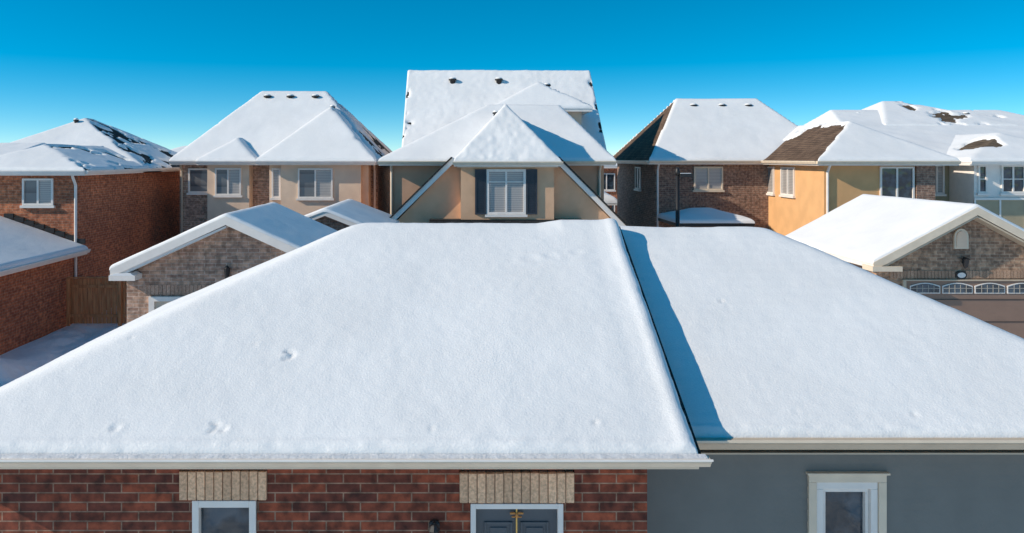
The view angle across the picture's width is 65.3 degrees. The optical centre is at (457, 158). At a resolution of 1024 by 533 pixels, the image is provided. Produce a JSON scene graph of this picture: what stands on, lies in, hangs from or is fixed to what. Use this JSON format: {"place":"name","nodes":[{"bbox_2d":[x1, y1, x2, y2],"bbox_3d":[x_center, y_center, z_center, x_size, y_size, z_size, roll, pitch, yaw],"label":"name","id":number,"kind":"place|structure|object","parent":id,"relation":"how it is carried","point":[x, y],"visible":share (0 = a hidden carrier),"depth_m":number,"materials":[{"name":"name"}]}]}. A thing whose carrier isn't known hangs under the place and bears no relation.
{"place":"outdoors","nodes":[
{"label":"outdoors","id":0,"kind":"place"},
{"bbox_2d":[0,143,45,154],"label":"shed roof snow","id":1,"kind":"structure","parent":0,"point":[5,148],"depth_m":28.16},
{"bbox_2d":[0,308,125,386],"bbox_3d":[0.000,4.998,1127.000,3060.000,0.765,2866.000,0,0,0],"label":"ground","id":2,"kind":"structure","parent":0,"point":[20,361],"depth_m":21.74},
{"bbox_2d":[0,214,90,354],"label":"brick garage","id":3,"kind":"structure","parent":2,"relation":"on","point":[36,265],"depth_m":22.80,"materials":[{"name":"brown"}]},
{"bbox_2d":[0,173,136,313],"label":"front walls","id":4,"kind":"structure","parent":2,"relation":"on","point":[107,217],"depth_m":25.99,"materials":[{"name":"red brick"}]},
{"bbox_2d":[20,178,54,207],"bbox_3d":[-13.145,1.100,24.960,1.070,0.920,0.120,0,0,0],"label":"window frame","id":5,"kind":"object","parent":4,"relation":"attached to","point":[37,205],"visible":1,"depth_m":24.94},
{"bbox_2d":[25,180,36,202],"bbox_3d":[-13.377,1.060,25.004,0.465,0.800,0.032,0,0,0],"label":"window pane","id":6,"kind":"object","parent":5,"relation":"in","point":[30,191],"visible":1,"depth_m":24.99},
{"bbox_2d":[39,180,50,202],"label":"window pane","id":7,"kind":"object","parent":5,"relation":"in","point":[44,191],"visible":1,"depth_m":24.99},
{"bbox_2d":[71,176,76,278],"bbox_3d":[-11.950,2.792,24.837,0.090,4.616,0.317,0,0,0],"label":"downspout","id":8,"kind":"object","parent":4,"relation":"attached to","point":[75,221],"visible":0.71,"depth_m":24.91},
{"bbox_2d":[0,147,161,175],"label":"wing roof deck","id":9,"kind":"structure","parent":4,"relation":"on","point":[74,174],"depth_m":24.60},
{"bbox_2d":[0,144,161,169],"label":"wing roof snow","id":10,"kind":"structure","parent":9,"relation":"on","point":[49,157],"depth_m":25.71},
{"bbox_2d":[0,170,84,173],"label":"gutter","id":11,"kind":"object","parent":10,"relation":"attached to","point":[42,171],"visible":1,"depth_m":24.51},
{"bbox_2d":[66,277,126,325],"bbox_3d":[-9.634,4.365,24.270,4.532,1.470,0.180,0,0,0],"label":"wooden fence","id":12,"kind":"object","parent":2,"relation":"on","point":[78,301],"visible":0.37,"depth_m":24.30,"materials":[{"name":"brown wood"}]},
{"bbox_2d":[137,171,179,252],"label":"walls","id":13,"kind":"structure","parent":2,"relation":"on","point":[158,207],"depth_m":31.58,"materials":[{"name":"orange brick"}]},
{"bbox_2d":[92,120,179,172],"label":"roof deck","id":14,"kind":"structure","parent":13,"relation":"on","point":[116,134],"depth_m":32.44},
{"bbox_2d":[10,118,176,167],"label":"roof snow","id":15,"kind":"structure","parent":14,"relation":"on","point":[85,131],"depth_m":31.53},
{"bbox_2d":[85,167,179,173],"bbox_3d":[-11.445,0.435,30.700,0.110,0.110,12.200,0,0,0],"label":"gutter","id":16,"kind":"object","parent":14,"relation":"attached to","point":[125,170],"visible":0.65,"depth_m":27.61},
{"bbox_2d":[109,202,336,322],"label":"gabled garage","id":17,"kind":"structure","parent":2,"relation":"on","point":[210,252],"depth_m":17.40,"materials":[{"name":"beige brick"}]},
{"bbox_2d":[207,165,252,220],"bbox_3d":[-8.750,2.735,30.720,1.600,5.130,0.540,0,0,0],"label":"bay","id":18,"kind":"object","parent":2,"relation":"on","point":[217,206],"depth_m":30.45,"materials":[{"name":"beige paint"}]},
{"bbox_2d":[213,168,242,196],"bbox_3d":[-8.750,0.940,30.410,1.100,1.120,0.120,0,0,0],"label":"window frame","id":19,"kind":"object","parent":18,"relation":"attached to","point":[227,194],"visible":1,"depth_m":30.39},
{"bbox_2d":[217,170,226,193],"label":"window pane","id":20,"kind":"object","parent":19,"relation":"in","point":[221,181],"visible":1,"depth_m":30.44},
{"bbox_2d":[229,170,238,193],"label":"window pane","id":21,"kind":"object","parent":19,"relation":"in","point":[233,181],"visible":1,"depth_m":30.44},
{"bbox_2d":[180,165,389,233],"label":"walls","id":22,"kind":"structure","parent":2,"relation":"on","point":[194,210],"depth_m":31.00,"materials":[{"name":"beige brick"}]},
{"bbox_2d":[179,165,182,232],"bbox_3d":[-10.700,2.617,30.836,0.090,4.966,0.317,0,0,0],"label":"downspout","id":23,"kind":"object","parent":22,"relation":"attached to","point":[180,166],"visible":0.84,"depth_m":30.91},
{"bbox_2d":[187,168,206,194],"bbox_3d":[-10.050,0.915,30.960,0.900,1.030,0.120,0,0,0],"label":"window frame","id":24,"kind":"object","parent":22,"relation":"attached to","point":[196,192],"visible":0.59,"depth_m":30.94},
{"bbox_2d":[190,170,206,190],"bbox_3d":[-10.050,0.875,31.004,0.760,0.910,0.032,0,0,0],"label":"window pane","id":25,"kind":"object","parent":24,"relation":"in","point":[198,180],"visible":0.64,"depth_m":30.99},
{"bbox_2d":[197,164,255,164],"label":"bay roof deck","id":26,"kind":"structure","parent":22,"relation":"on","point":[226,164],"depth_m":30.10,"materials":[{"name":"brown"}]},
{"bbox_2d":[196,161,254,163],"bbox_3d":[-8.725,0.160,30.045,2.250,0.110,0.110,0,0,0],"label":"gutter","id":27,"kind":"object","parent":26,"relation":"attached to","point":[225,162],"visible":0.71,"depth_m":30.01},
{"bbox_2d":[196,138,257,160],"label":"bay roof snow","id":28,"kind":"structure","parent":26,"relation":"on","point":[237,149],"depth_m":30.42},
{"bbox_2d":[170,131,389,164],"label":"roof deck","id":29,"kind":"structure","parent":22,"relation":"on","point":[376,142],"depth_m":32.99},
{"bbox_2d":[169,91,391,160],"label":"roof snow","id":30,"kind":"structure","parent":29,"relation":"on","point":[259,123],"depth_m":33.11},
{"bbox_2d":[256,110,377,164],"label":"wing roof deck","id":31,"kind":"structure","parent":22,"relation":"on","point":[376,163],"depth_m":29.50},
{"bbox_2d":[255,161,374,163],"bbox_3d":[-5.250,0.155,29.445,4.400,0.110,0.110,0,0,0],"label":"gutter","id":32,"kind":"object","parent":31,"relation":"attached to","point":[314,162],"visible":1,"depth_m":29.41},
{"bbox_2d":[256,107,376,161],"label":"wing roof snow","id":33,"kind":"structure","parent":31,"relation":"on","point":[329,134],"depth_m":30.19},
{"bbox_2d":[269,165,370,206],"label":"wing","id":34,"kind":"structure","parent":2,"relation":"on","point":[366,184],"depth_m":30.10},
{"bbox_2d":[270,168,280,199],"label":"window frame","id":35,"kind":"object","parent":34,"relation":"attached to","point":[276,197],"visible":0.89,"depth_m":30.04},
{"bbox_2d":[273,170,278,195],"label":"window pane","id":36,"kind":"object","parent":35,"relation":"in","point":[275,182],"visible":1,"depth_m":30.09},
{"bbox_2d":[281,165,361,214],"bbox_3d":[-5.100,2.740,29.945,3.000,5.120,0.290,0,0,0],"label":"wing projection","id":37,"kind":"object","parent":2,"relation":"on","point":[347,181],"depth_m":29.80,"materials":[{"name":"beige paint"}]},
{"bbox_2d":[296,168,333,199],"bbox_3d":[-5.300,0.980,29.760,1.400,1.200,0.120,0,0,0],"label":"window frame","id":38,"kind":"object","parent":37,"relation":"attached to","point":[315,197],"visible":1,"depth_m":29.74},
{"bbox_2d":[300,170,313,196],"bbox_3d":[-5.615,0.940,29.804,0.630,1.080,0.032,0,0,0],"label":"window pane","id":39,"kind":"object","parent":38,"relation":"in","point":[306,183],"visible":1,"depth_m":29.79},
{"bbox_2d":[316,170,330,196],"bbox_3d":[-4.985,0.940,29.804,0.630,1.080,0.032,0,0,0],"label":"window pane","id":40,"kind":"object","parent":38,"relation":"in","point":[323,183],"visible":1,"depth_m":29.79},
{"bbox_2d":[304,199,399,230],"bbox_3d":[-3.700,3.341,24.625,3.640,3.918,5.190,0,0,0],"label":"gabled porch","id":41,"kind":"object","parent":2,"relation":"on","point":[338,216],"visible":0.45,"depth_m":22.86,"materials":[{"name":"beige brick"}]},
{"bbox_2d":[0,218,713,532],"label":"brick garage","id":42,"kind":"structure","parent":2,"relation":"on","point":[388,377],"depth_m":7.13,"materials":[{"name":"brown"}]},
{"bbox_2d":[192,499,256,532],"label":"window frame","id":43,"kind":"structure","parent":42,"relation":"in","point":[197,505],"depth_m":6.98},
{"bbox_2d":[201,508,248,532],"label":"window pane","id":44,"kind":"structure","parent":42,"relation":"in","point":[213,520],"depth_m":7.05,"materials":[{"name":"clear glass"}]},
{"bbox_2d":[476,509,556,532],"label":"door","id":45,"kind":"structure","parent":42,"relation":"in","point":[482,515],"depth_m":7.06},
{"bbox_2d":[484,521,548,532],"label":"door panels","id":46,"kind":"structure","parent":42,"relation":"in","point":[492,529],"depth_m":7.05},
{"bbox_2d":[393,166,603,217],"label":"wing walls","id":47,"kind":"structure","parent":2,"relation":"on","point":[409,182],"depth_m":28.00,"materials":[{"name":"beige paint"}]},
{"bbox_2d":[378,104,615,160],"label":"roof snow","id":48,"kind":"structure","parent":47,"relation":"on","point":[561,132],"depth_m":28.84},
{"bbox_2d":[454,104,561,161],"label":"dormer roof snow","id":49,"kind":"structure","parent":47,"relation":"on","point":[506,133],"depth_m":26.08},
{"bbox_2d":[452,162,562,164],"bbox_3d":[1.625,0.165,25.545,3.550,0.110,0.110,0,0,0],"label":"gutter","id":50,"kind":"object","parent":49,"relation":"attached to","point":[507,163],"visible":1,"depth_m":25.51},
{"bbox_2d":[604,168,616,213],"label":"walls","id":51,"kind":"structure","parent":2,"relation":"on","point":[611,170],"depth_m":52.00,"materials":[{"name":"orange brick"}]},
{"bbox_2d":[604,174,613,188],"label":"window pane","id":52,"kind":"object","parent":51,"relation":"attached to","point":[610,181],"visible":0.64,"depth_m":51.99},
{"bbox_2d":[604,191,616,208],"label":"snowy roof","id":53,"kind":"structure","parent":51,"relation":"attached to","point":[609,200],"depth_m":44.04,"materials":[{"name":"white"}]},
{"bbox_2d":[675,167,692,226],"bbox_3d":[7.947,2.710,28.000,0.606,4.780,0.260,0,0,0],"label":"street lamp","id":54,"kind":"object","parent":2,"relation":"on","point":[678,174],"visible":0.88,"depth_m":27.94,"materials":[{"name":"black metal"}]},
{"bbox_2d":[617,163,767,228],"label":"walls","id":55,"kind":"structure","parent":2,"relation":"on","point":[745,187],"depth_m":33.00,"materials":[{"name":"brown brick"}]},
{"bbox_2d":[634,167,640,190],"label":"window frame","id":56,"kind":"object","parent":55,"relation":"attached to","point":[637,189],"visible":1,"depth_m":35.77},
{"bbox_2d":[657,164,659,226],"bbox_3d":[8.300,2.617,32.836,0.090,4.966,0.317,0,0,0],"label":"downspout","id":57,"kind":"object","parent":55,"relation":"attached to","point":[658,166],"visible":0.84,"depth_m":32.91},
{"bbox_2d":[613,102,762,163],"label":"roof deck","id":58,"kind":"structure","parent":55,"relation":"on","point":[641,145],"depth_m":36.39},
{"bbox_2d":[649,161,760,162],"bbox_3d":[10.125,0.155,32.545,4.550,0.110,0.110,0,0,0],"label":"gutter","id":59,"kind":"object","parent":58,"relation":"attached to","point":[704,161],"visible":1,"depth_m":32.51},
{"bbox_2d":[613,98,797,160],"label":"roof snow","id":60,"kind":"structure","parent":58,"relation":"on","point":[733,129],"depth_m":34.39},
{"bbox_2d":[692,167,724,191],"bbox_3d":[10.400,0.875,32.960,1.300,1.050,0.120,0,0,0],"label":"window frame","id":61,"kind":"object","parent":55,"relation":"attached to","point":[708,190],"visible":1,"depth_m":32.94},
{"bbox_2d":[696,168,720,188],"bbox_3d":[10.400,0.835,33.004,1.160,0.930,0.032,0,0,0],"label":"window pane","id":62,"kind":"object","parent":61,"relation":"in","point":[702,178],"visible":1,"depth_m":32.99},
{"bbox_2d":[766,167,774,195],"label":"side window frame","id":63,"kind":"object","parent":55,"relation":"attached to","point":[771,193],"visible":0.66,"depth_m":32.35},
{"bbox_2d":[768,168,772,191],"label":"side window pane","id":64,"kind":"object","parent":63,"relation":"attached to","point":[770,179],"visible":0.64,"depth_m":32.76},
{"bbox_2d":[658,207,754,226],"bbox_3d":[9.750,3.588,31.490,2.940,3.224,3.020,0,0,0],"label":"porch","id":65,"kind":"object","parent":2,"relation":"on","point":[702,217],"visible":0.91,"depth_m":30.24,"materials":[{"name":"white"}]},
{"bbox_2d":[620,226,1023,532],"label":"siding garage","id":66,"kind":"structure","parent":2,"relation":"on","point":[820,391],"depth_m":7.63,"materials":[{"name":"grey"}]},
{"bbox_2d":[825,492,862,532],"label":"window pane","id":67,"kind":"structure","parent":66,"relation":"in","point":[843,510],"depth_m":7.66,"materials":[{"name":"clear glass"}]},
{"bbox_2d":[817,482,877,532],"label":"window frame","id":68,"kind":"structure","parent":66,"relation":"in","point":[872,486],"depth_m":7.58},
{"bbox_2d":[768,165,914,235],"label":"walls","id":69,"kind":"structure","parent":2,"relation":"on","point":[805,206],"depth_m":28.75,"materials":[{"name":"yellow paint"}]},
{"bbox_2d":[779,167,795,197],"bbox_3d":[12.860,0.940,31.025,0.120,1.180,1.350,0,0,0],"label":"side window frame","id":70,"kind":"object","parent":69,"relation":"attached to","point":[787,195],"visible":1,"depth_m":31.00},
{"bbox_2d":[782,168,792,193],"bbox_3d":[12.904,0.900,31.025,0.032,1.060,1.210,0,0,0],"label":"side window pane","id":71,"kind":"object","parent":70,"relation":"attached to","point":[790,181],"visible":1,"depth_m":30.98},
{"bbox_2d":[826,166,830,213],"bbox_3d":[13.000,2.617,27.836,0.090,4.966,0.317,0,0,0],"label":"downspout","id":72,"kind":"object","parent":69,"relation":"attached to","point":[827,190],"visible":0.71,"depth_m":27.91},
{"bbox_2d":[880,167,914,197],"bbox_3d":[15.450,0.940,27.960,1.300,1.280,0.120,0,0,0],"label":"front window frame","id":73,"kind":"object","parent":69,"relation":"attached to","point":[913,182],"visible":0.49,"depth_m":27.94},
{"bbox_2d":[882,168,911,197],"bbox_3d":[15.450,0.900,28.004,1.160,1.160,0.032,0,0,0],"label":"front window pane","id":74,"kind":"object","parent":73,"relation":"attached to","point":[904,182],"visible":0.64,"depth_m":27.99,"materials":[{"name":"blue glass"}]},
{"bbox_2d":[785,194,1023,338],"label":"gabled garage","id":75,"kind":"structure","parent":2,"relation":"on","point":[967,258],"depth_m":19.70,"materials":[{"name":"beige brick"}]},
{"bbox_2d":[906,281,1023,338],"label":"garage door","id":76,"kind":"structure","parent":75,"relation":"in","point":[1007,315],"depth_m":19.68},
{"bbox_2d":[915,166,934,199],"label":"brick pier","id":77,"kind":"structure","parent":2,"relation":"on","point":[924,182],"depth_m":27.90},
{"bbox_3d":[1.400,4.150,27.170,7.400,2.300,1.640,0,0,0],"label":"front lower wall","id":78,"kind":"object","parent":2,"relation":"on","visible":0},
{"bbox_2d":[398,165,608,222],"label":"front gable wall","id":79,"kind":"structure","parent":78,"relation":"on","point":[440,198],"depth_m":26.30,"materials":[{"name":"beige paint"}]},
{"bbox_2d":[390,166,392,214],"bbox_3d":[-2.300,2.617,27.836,0.090,4.966,0.317,0,0,0],"label":"downspout","id":80,"kind":"object","parent":79,"relation":"attached to","point":[391,190],"visible":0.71,"depth_m":27.92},
{"bbox_2d":[392,158,453,219],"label":"diagonal trim","id":81,"kind":"structure","parent":79,"relation":"on","point":[423,189],"depth_m":26.05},
{"bbox_2d":[389,157,451,217],"bbox_3d":[-1.653,1.422,26.995,2.985,2.936,1.990,0,0,0],"label":"diagonal cap","id":82,"kind":"object","parent":81,"relation":"on","point":[436,172],"visible":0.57,"depth_m":26.00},
{"bbox_2d":[559,163,625,225],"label":"diagonal trim","id":83,"kind":"structure","parent":79,"relation":"on","point":[599,203],"depth_m":26.05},
{"bbox_2d":[559,157,627,225],"bbox_3d":[4.803,1.447,26.995,2.985,2.985,1.990,0,0,0],"label":"diagonal cap","id":84,"kind":"object","parent":83,"relation":"on","point":[593,192],"visible":0.14,"depth_m":26.00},
{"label":"rear walls","id":85,"kind":"object","parent":2,"relation":"on","visible":0},
{"bbox_2d":[379,164,615,165],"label":"roof deck","id":86,"kind":"structure","parent":85,"relation":"on","point":[442,164],"depth_m":27.60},
{"bbox_2d":[377,161,445,163],"bbox_3d":[-1.455,0.155,27.545,2.590,0.110,0.110,0,0,0],"label":"gutter","id":87,"kind":"object","parent":86,"relation":"attached to","point":[411,162],"visible":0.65,"depth_m":27.50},
{"bbox_2d":[567,112,580,124],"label":"dormer walls","id":88,"kind":"structure","parent":86,"relation":"on","point":[576,116],"depth_m":31.90,"materials":[{"name":"beige paint"}]},
{"bbox_2d":[564,161,615,163],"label":"gutter","id":89,"kind":"object","parent":86,"relation":"attached to","point":[590,162],"visible":0.65,"depth_m":27.50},
{"bbox_2d":[403,82,601,136],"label":"roof deck","id":90,"kind":"structure","parent":85,"relation":"on","point":[599,123],"depth_m":33.59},
{"bbox_2d":[402,70,606,149],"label":"roof snow","id":91,"kind":"structure","parent":90,"relation":"on","point":[435,100],"depth_m":34.72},
{"bbox_2d":[564,109,591,113],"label":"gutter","id":92,"kind":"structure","parent":90,"relation":"on","point":[584,111],"depth_m":31.50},
{"bbox_2d":[495,82,592,108],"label":"dormer roof snow","id":93,"kind":"structure","parent":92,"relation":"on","point":[538,93],"depth_m":31.91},
{"bbox_2d":[429,219,582,222],"bbox_3d":[1.600,2.100,26.065,5.000,0.200,0.430,0,0,0],"label":"dormer base","id":94,"kind":"object","parent":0,"point":[477,221],"visible":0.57,"depth_m":25.85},
{"bbox_2d":[461,167,553,219],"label":"dormer wall","id":95,"kind":"structure","parent":0,"point":[545,193],"depth_m":25.90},
{"bbox_2d":[475,169,485,214],"bbox_3d":[0.762,1.095,25.865,0.365,1.470,0.070,0,0,0],"label":"shutter","id":96,"kind":"object","parent":95,"relation":"attached to","point":[480,191],"visible":1,"depth_m":25.84,"materials":[{"name":"wood"}]},
{"bbox_2d":[485,169,527,216],"bbox_3d":[1.593,1.135,25.860,1.375,1.550,0.120,0,0,0],"label":"dormer window frame","id":97,"kind":"object","parent":95,"relation":"attached to","point":[506,214],"visible":1,"depth_m":25.84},
{"bbox_2d":[489,172,522,211],"bbox_3d":[1.593,1.095,25.904,1.235,1.430,0.032,0,0,0],"label":"dormer window pane","id":98,"kind":"object","parent":97,"relation":"in","point":[497,196],"visible":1,"depth_m":25.89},
{"bbox_2d":[526,169,536,214],"bbox_3d":[2.420,1.095,25.865,0.360,1.470,0.070,0,0,0],"label":"shutter","id":99,"kind":"object","parent":95,"relation":"attached to","point":[531,191],"visible":1,"depth_m":25.84,"materials":[{"name":"wood"}]},
{"bbox_2d":[454,165,560,165],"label":"dormer roof deck","id":100,"kind":"structure","parent":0,"point":[507,165],"depth_m":25.60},
{"bbox_2d":[457,166,557,166],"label":"dormer eave trim","id":101,"kind":"structure","parent":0,"point":[507,166],"depth_m":25.66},
{"bbox_2d":[0,0,1023,154],"label":"sky","id":102,"kind":"structure","parent":0,"point":[164,73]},
{"bbox_2d":[947,132,1023,161],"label":"bay roof snow","id":103,"kind":"structure","parent":0,"point":[1011,148],"depth_m":29.12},
{"bbox_2d":[949,165,1023,203],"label":"bay","id":104,"kind":"object","parent":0,"point":[962,183],"depth_m":28.76,"materials":[{"name":"paint"}]},
{"bbox_2d":[976,165,989,194],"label":"bay window frame","id":105,"kind":"object","parent":104,"relation":"attached to","point":[979,192],"visible":1,"depth_m":28.44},
{"bbox_2d":[980,167,984,190],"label":"bay window pane","id":106,"kind":"object","parent":105,"relation":"in","point":[982,176],"visible":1,"depth_m":28.49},
{"bbox_2d":[959,139,1023,164],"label":"bay roof deck","id":107,"kind":"structure","parent":104,"relation":"on","point":[984,143],"depth_m":29.73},
{"bbox_2d":[970,161,1023,163],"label":"gutter","id":108,"kind":"object","parent":107,"relation":"attached to","point":[996,162],"visible":1,"depth_m":28.00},
{"bbox_2d":[973,200,1023,227],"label":"bay apron","id":109,"kind":"object","parent":107,"relation":"attached to","point":[1012,211],"visible":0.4,"depth_m":28.46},
{"bbox_2d":[999,165,1023,194],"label":"bay window frame","id":110,"kind":"object","parent":104,"relation":"attached to","point":[1012,192],"visible":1,"depth_m":28.44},
{"bbox_2d":[1004,167,1022,190],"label":"bay window pane","id":111,"kind":"object","parent":110,"relation":"in","point":[1018,174],"visible":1,"depth_m":28.49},
{"bbox_2d":[974,198,1023,215],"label":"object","id":112,"kind":"object","parent":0,"point":[999,199],"visible":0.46,"depth_m":28.43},
{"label":"walls","id":113,"kind":"object","parent":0,"visible":0},
{"bbox_2d":[763,124,958,165],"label":"roof deck","id":114,"kind":"structure","parent":113,"relation":"on","point":[813,143],"depth_m":30.50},
{"bbox_2d":[761,161,815,163],"bbox_3d":[12.445,0.155,32.800,0.110,0.110,10.400,0,0,0],"label":"gutter","id":115,"kind":"object","parent":114,"relation":"attached to","point":[795,162],"visible":0.65,"depth_m":29.60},
{"bbox_2d":[783,121,959,160],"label":"roof snow","id":116,"kind":"structure","parent":114,"relation":"on","point":[852,141],"depth_m":28.34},
{"bbox_2d":[816,161,960,163],"bbox_3d":[14.925,0.155,27.545,4.950,0.110,0.110,0,0,0],"label":"gutter","id":117,"kind":"object","parent":114,"relation":"attached to","point":[888,162],"visible":1,"depth_m":27.50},
{"bbox_2d":[935,166,946,195],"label":"window frame","id":118,"kind":"object","parent":113,"relation":"attached to","point":[937,193],"visible":0.58,"depth_m":29.89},
{"bbox_2d":[935,166,941,191],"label":"window pane","id":119,"kind":"object","parent":118,"relation":"in","point":[939,178],"visible":0.43,"depth_m":29.94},
{"bbox_2d":[935,166,948,200],"bbox_3d":[21.950,2.616,29.977,10.100,4.968,0.045,0,0,0],"label":"lap siding","id":120,"kind":"object","parent":113,"relation":"attached to","point":[942,198],"depth_m":29.97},
{"bbox_3d":[21.900,-0.970,36.050,13.200,2.460,12.900,0,0,0],"label":"main roof deck","id":121,"kind":"object","parent":113,"relation":"on","visible":0},
{"bbox_2d":[804,110,1023,153],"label":"roof snow","id":122,"kind":"structure","parent":121,"relation":"on","point":[939,138],"depth_m":34.24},
{"bbox_2d":[903,104,967,122],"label":"roof deck","id":123,"kind":"structure","parent":121,"relation":"on","point":[946,117],"depth_m":36.09,"materials":[{"name":"brown"}]},
{"bbox_2d":[862,101,1017,125],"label":"roof snow","id":124,"kind":"structure","parent":123,"relation":"on","point":[894,113],"depth_m":35.81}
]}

